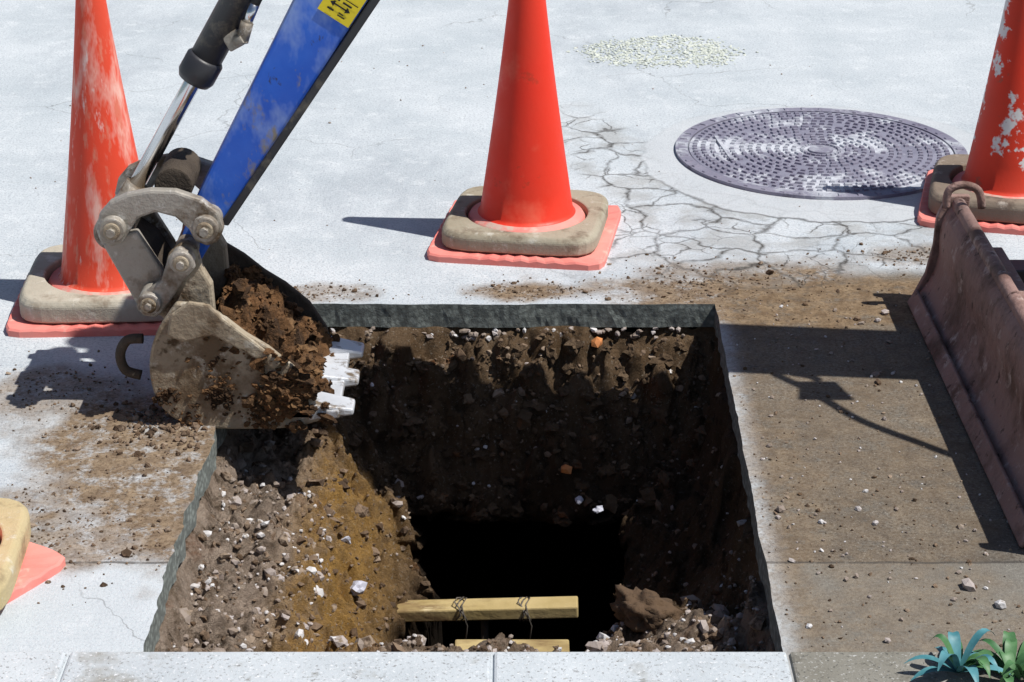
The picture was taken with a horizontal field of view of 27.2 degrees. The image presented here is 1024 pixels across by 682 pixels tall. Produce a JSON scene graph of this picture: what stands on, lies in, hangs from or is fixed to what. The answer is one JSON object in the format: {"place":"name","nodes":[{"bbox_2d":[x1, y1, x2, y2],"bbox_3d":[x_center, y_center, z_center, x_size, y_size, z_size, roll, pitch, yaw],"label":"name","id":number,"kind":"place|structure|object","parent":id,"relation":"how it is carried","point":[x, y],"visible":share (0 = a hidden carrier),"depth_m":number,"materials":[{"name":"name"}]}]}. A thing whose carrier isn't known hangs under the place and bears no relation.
{"place":"outdoors","nodes":[
{"label":"outdoors","id":0,"kind":"place"},
{"bbox_2d":[0,0,1023,681],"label":"ground","id":1,"kind":"structure","parent":0,"point":[352,194],"depth_m":4.45,"materials":[{"name":"concrete"}]},
{"bbox_2d":[0,498,65,609],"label":"traffic cone","id":2,"kind":"object","parent":1,"relation":"on","point":[26,565],"visible":1,"depth_m":3.21,"materials":[{"name":"plastic"}]},
{"bbox_2d":[6,0,163,337],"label":"traffic cone","id":3,"kind":"object","parent":1,"relation":"on","point":[74,284],"visible":0.56,"depth_m":4.09,"materials":[{"name":"plastic"}]},
{"bbox_2d":[45,400,207,467],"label":"soil under bucket","id":4,"kind":"structure","parent":1,"relation":"on","point":[195,426],"depth_m":3.69,"materials":[{"name":"brown soil"}]},
{"bbox_2d":[154,326,774,651],"bbox_3d":[-0.061,0.704,3.940,0.959,1.106,1.515,0,23,0],"label":"soil pit","id":5,"kind":"object","parent":1,"relation":"in","point":[588,558],"visible":0.71,"depth_m":4.18,"materials":[{"name":"brown soil"}]},
{"bbox_2d":[168,329,766,651],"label":"soil crumbs","id":6,"kind":"object","parent":5,"relation":"on","point":[757,623],"visible":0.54,"depth_m":3.81,"materials":[{"name":"brown soil"}]},
{"bbox_2d":[173,346,762,651],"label":"gravel","id":7,"kind":"structure","parent":5,"relation":"on","point":[601,643],"depth_m":3.43,"materials":[{"name":"grey gravel"}]},
{"bbox_2d":[341,496,603,595],"bbox_3d":[-0.090,0.348,3.918,0.622,0.106,0.132,-20,30,-39],"label":"plaster fragment","id":8,"kind":"object","parent":5,"relation":"in","point":[357,588],"visible":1,"depth_m":3.69,"materials":[{"name":"white paint"}]},
{"bbox_2d":[397,596,577,651],"bbox_3d":[-0.045,0.842,3.830,0.331,0.873,0.364,0,23,0],"label":"timber shoring","id":9,"kind":"object","parent":5,"relation":"on","point":[484,610],"visible":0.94,"depth_m":3.83,"materials":[{"name":"wood"}]},
{"bbox_2d":[329,326,684,340],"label":"base course gravel","id":10,"kind":"structure","parent":5,"relation":"on","point":[473,336],"depth_m":4.25,"materials":[{"name":"grey gravel"}]},
{"bbox_2d":[315,329,712,526],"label":"soil clods","id":11,"kind":"object","parent":5,"relation":"on","point":[650,497],"visible":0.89,"depth_m":4.21,"materials":[{"name":"brown soil"}]},
{"bbox_2d":[561,337,602,473],"bbox_3d":[0.139,0.123,4.187,0.024,0.207,0.239,7,24,16],"label":"brick fragment","id":12,"kind":"object","parent":5,"relation":"in","point":[596,342],"visible":1,"depth_m":4.23,"materials":[{"name":"brick"}]},
{"bbox_2d":[609,585,682,634],"bbox_3d":[0.220,0.441,3.441,0.095,0.077,0.129,-15,27,-32],"label":"rock","id":13,"kind":"object","parent":5,"relation":"on","point":[636,609],"visible":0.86,"depth_m":3.41,"materials":[{"name":"stone"}]},
{"bbox_2d":[0,652,1023,681],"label":"kerb","id":14,"kind":"structure","parent":1,"relation":"on","point":[455,667],"depth_m":2.97,"materials":[{"name":"concrete"}]},
{"bbox_2d":[905,628,1023,681],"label":"weed plant","id":15,"kind":"object","parent":14,"relation":"on","point":[1008,665],"visible":1,"depth_m":2.94,"materials":[{"name":"green plant"}]},
{"bbox_2d":[0,232,1023,646],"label":"spilled soil","id":16,"kind":"structure","parent":1,"relation":"on","point":[126,552],"depth_m":3.78,"materials":[{"name":"brown soil"}]},
{"bbox_2d":[427,0,620,270],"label":"traffic cone","id":17,"kind":"object","parent":1,"relation":"on","point":[525,206],"visible":1,"depth_m":4.46,"materials":[{"name":"plastic"}]},
{"bbox_2d":[30,38,1020,642],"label":"loose stones","id":18,"kind":"object","parent":1,"relation":"on","point":[970,586],"visible":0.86,"depth_m":3.41,"materials":[{"name":"grey stone"}]},
{"bbox_2d":[93,0,1023,547],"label":"excavator","id":19,"kind":"object","parent":1,"relation":"on","point":[243,340],"visible":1,"depth_m":3.67,"materials":[{"name":"blue paint"}]},
{"bbox_2d":[566,34,758,68],"bbox_3d":[0.425,-0.820,5.996,0.546,0.012,0.364,0,23,0],"label":"gravel patch","id":20,"kind":"object","parent":1,"relation":"on","point":[713,47],"visible":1,"depth_m":5.99,"materials":[{"name":"beige gravel"}]},
{"bbox_2d":[675,107,967,199],"bbox_3d":[0.749,-0.463,5.140,0.704,0.012,0.704,0,23,0],"label":"manhole cover","id":21,"kind":"object","parent":1,"relation":"on","point":[820,153],"visible":0.97,"depth_m":5.12,"materials":[{"name":"metal"}]},
{"bbox_2d":[917,0,1023,235],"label":"traffic cone","id":22,"kind":"object","parent":1,"relation":"on","point":[991,164],"visible":0.83,"depth_m":4.65,"materials":[{"name":"plastic"}]}
]}

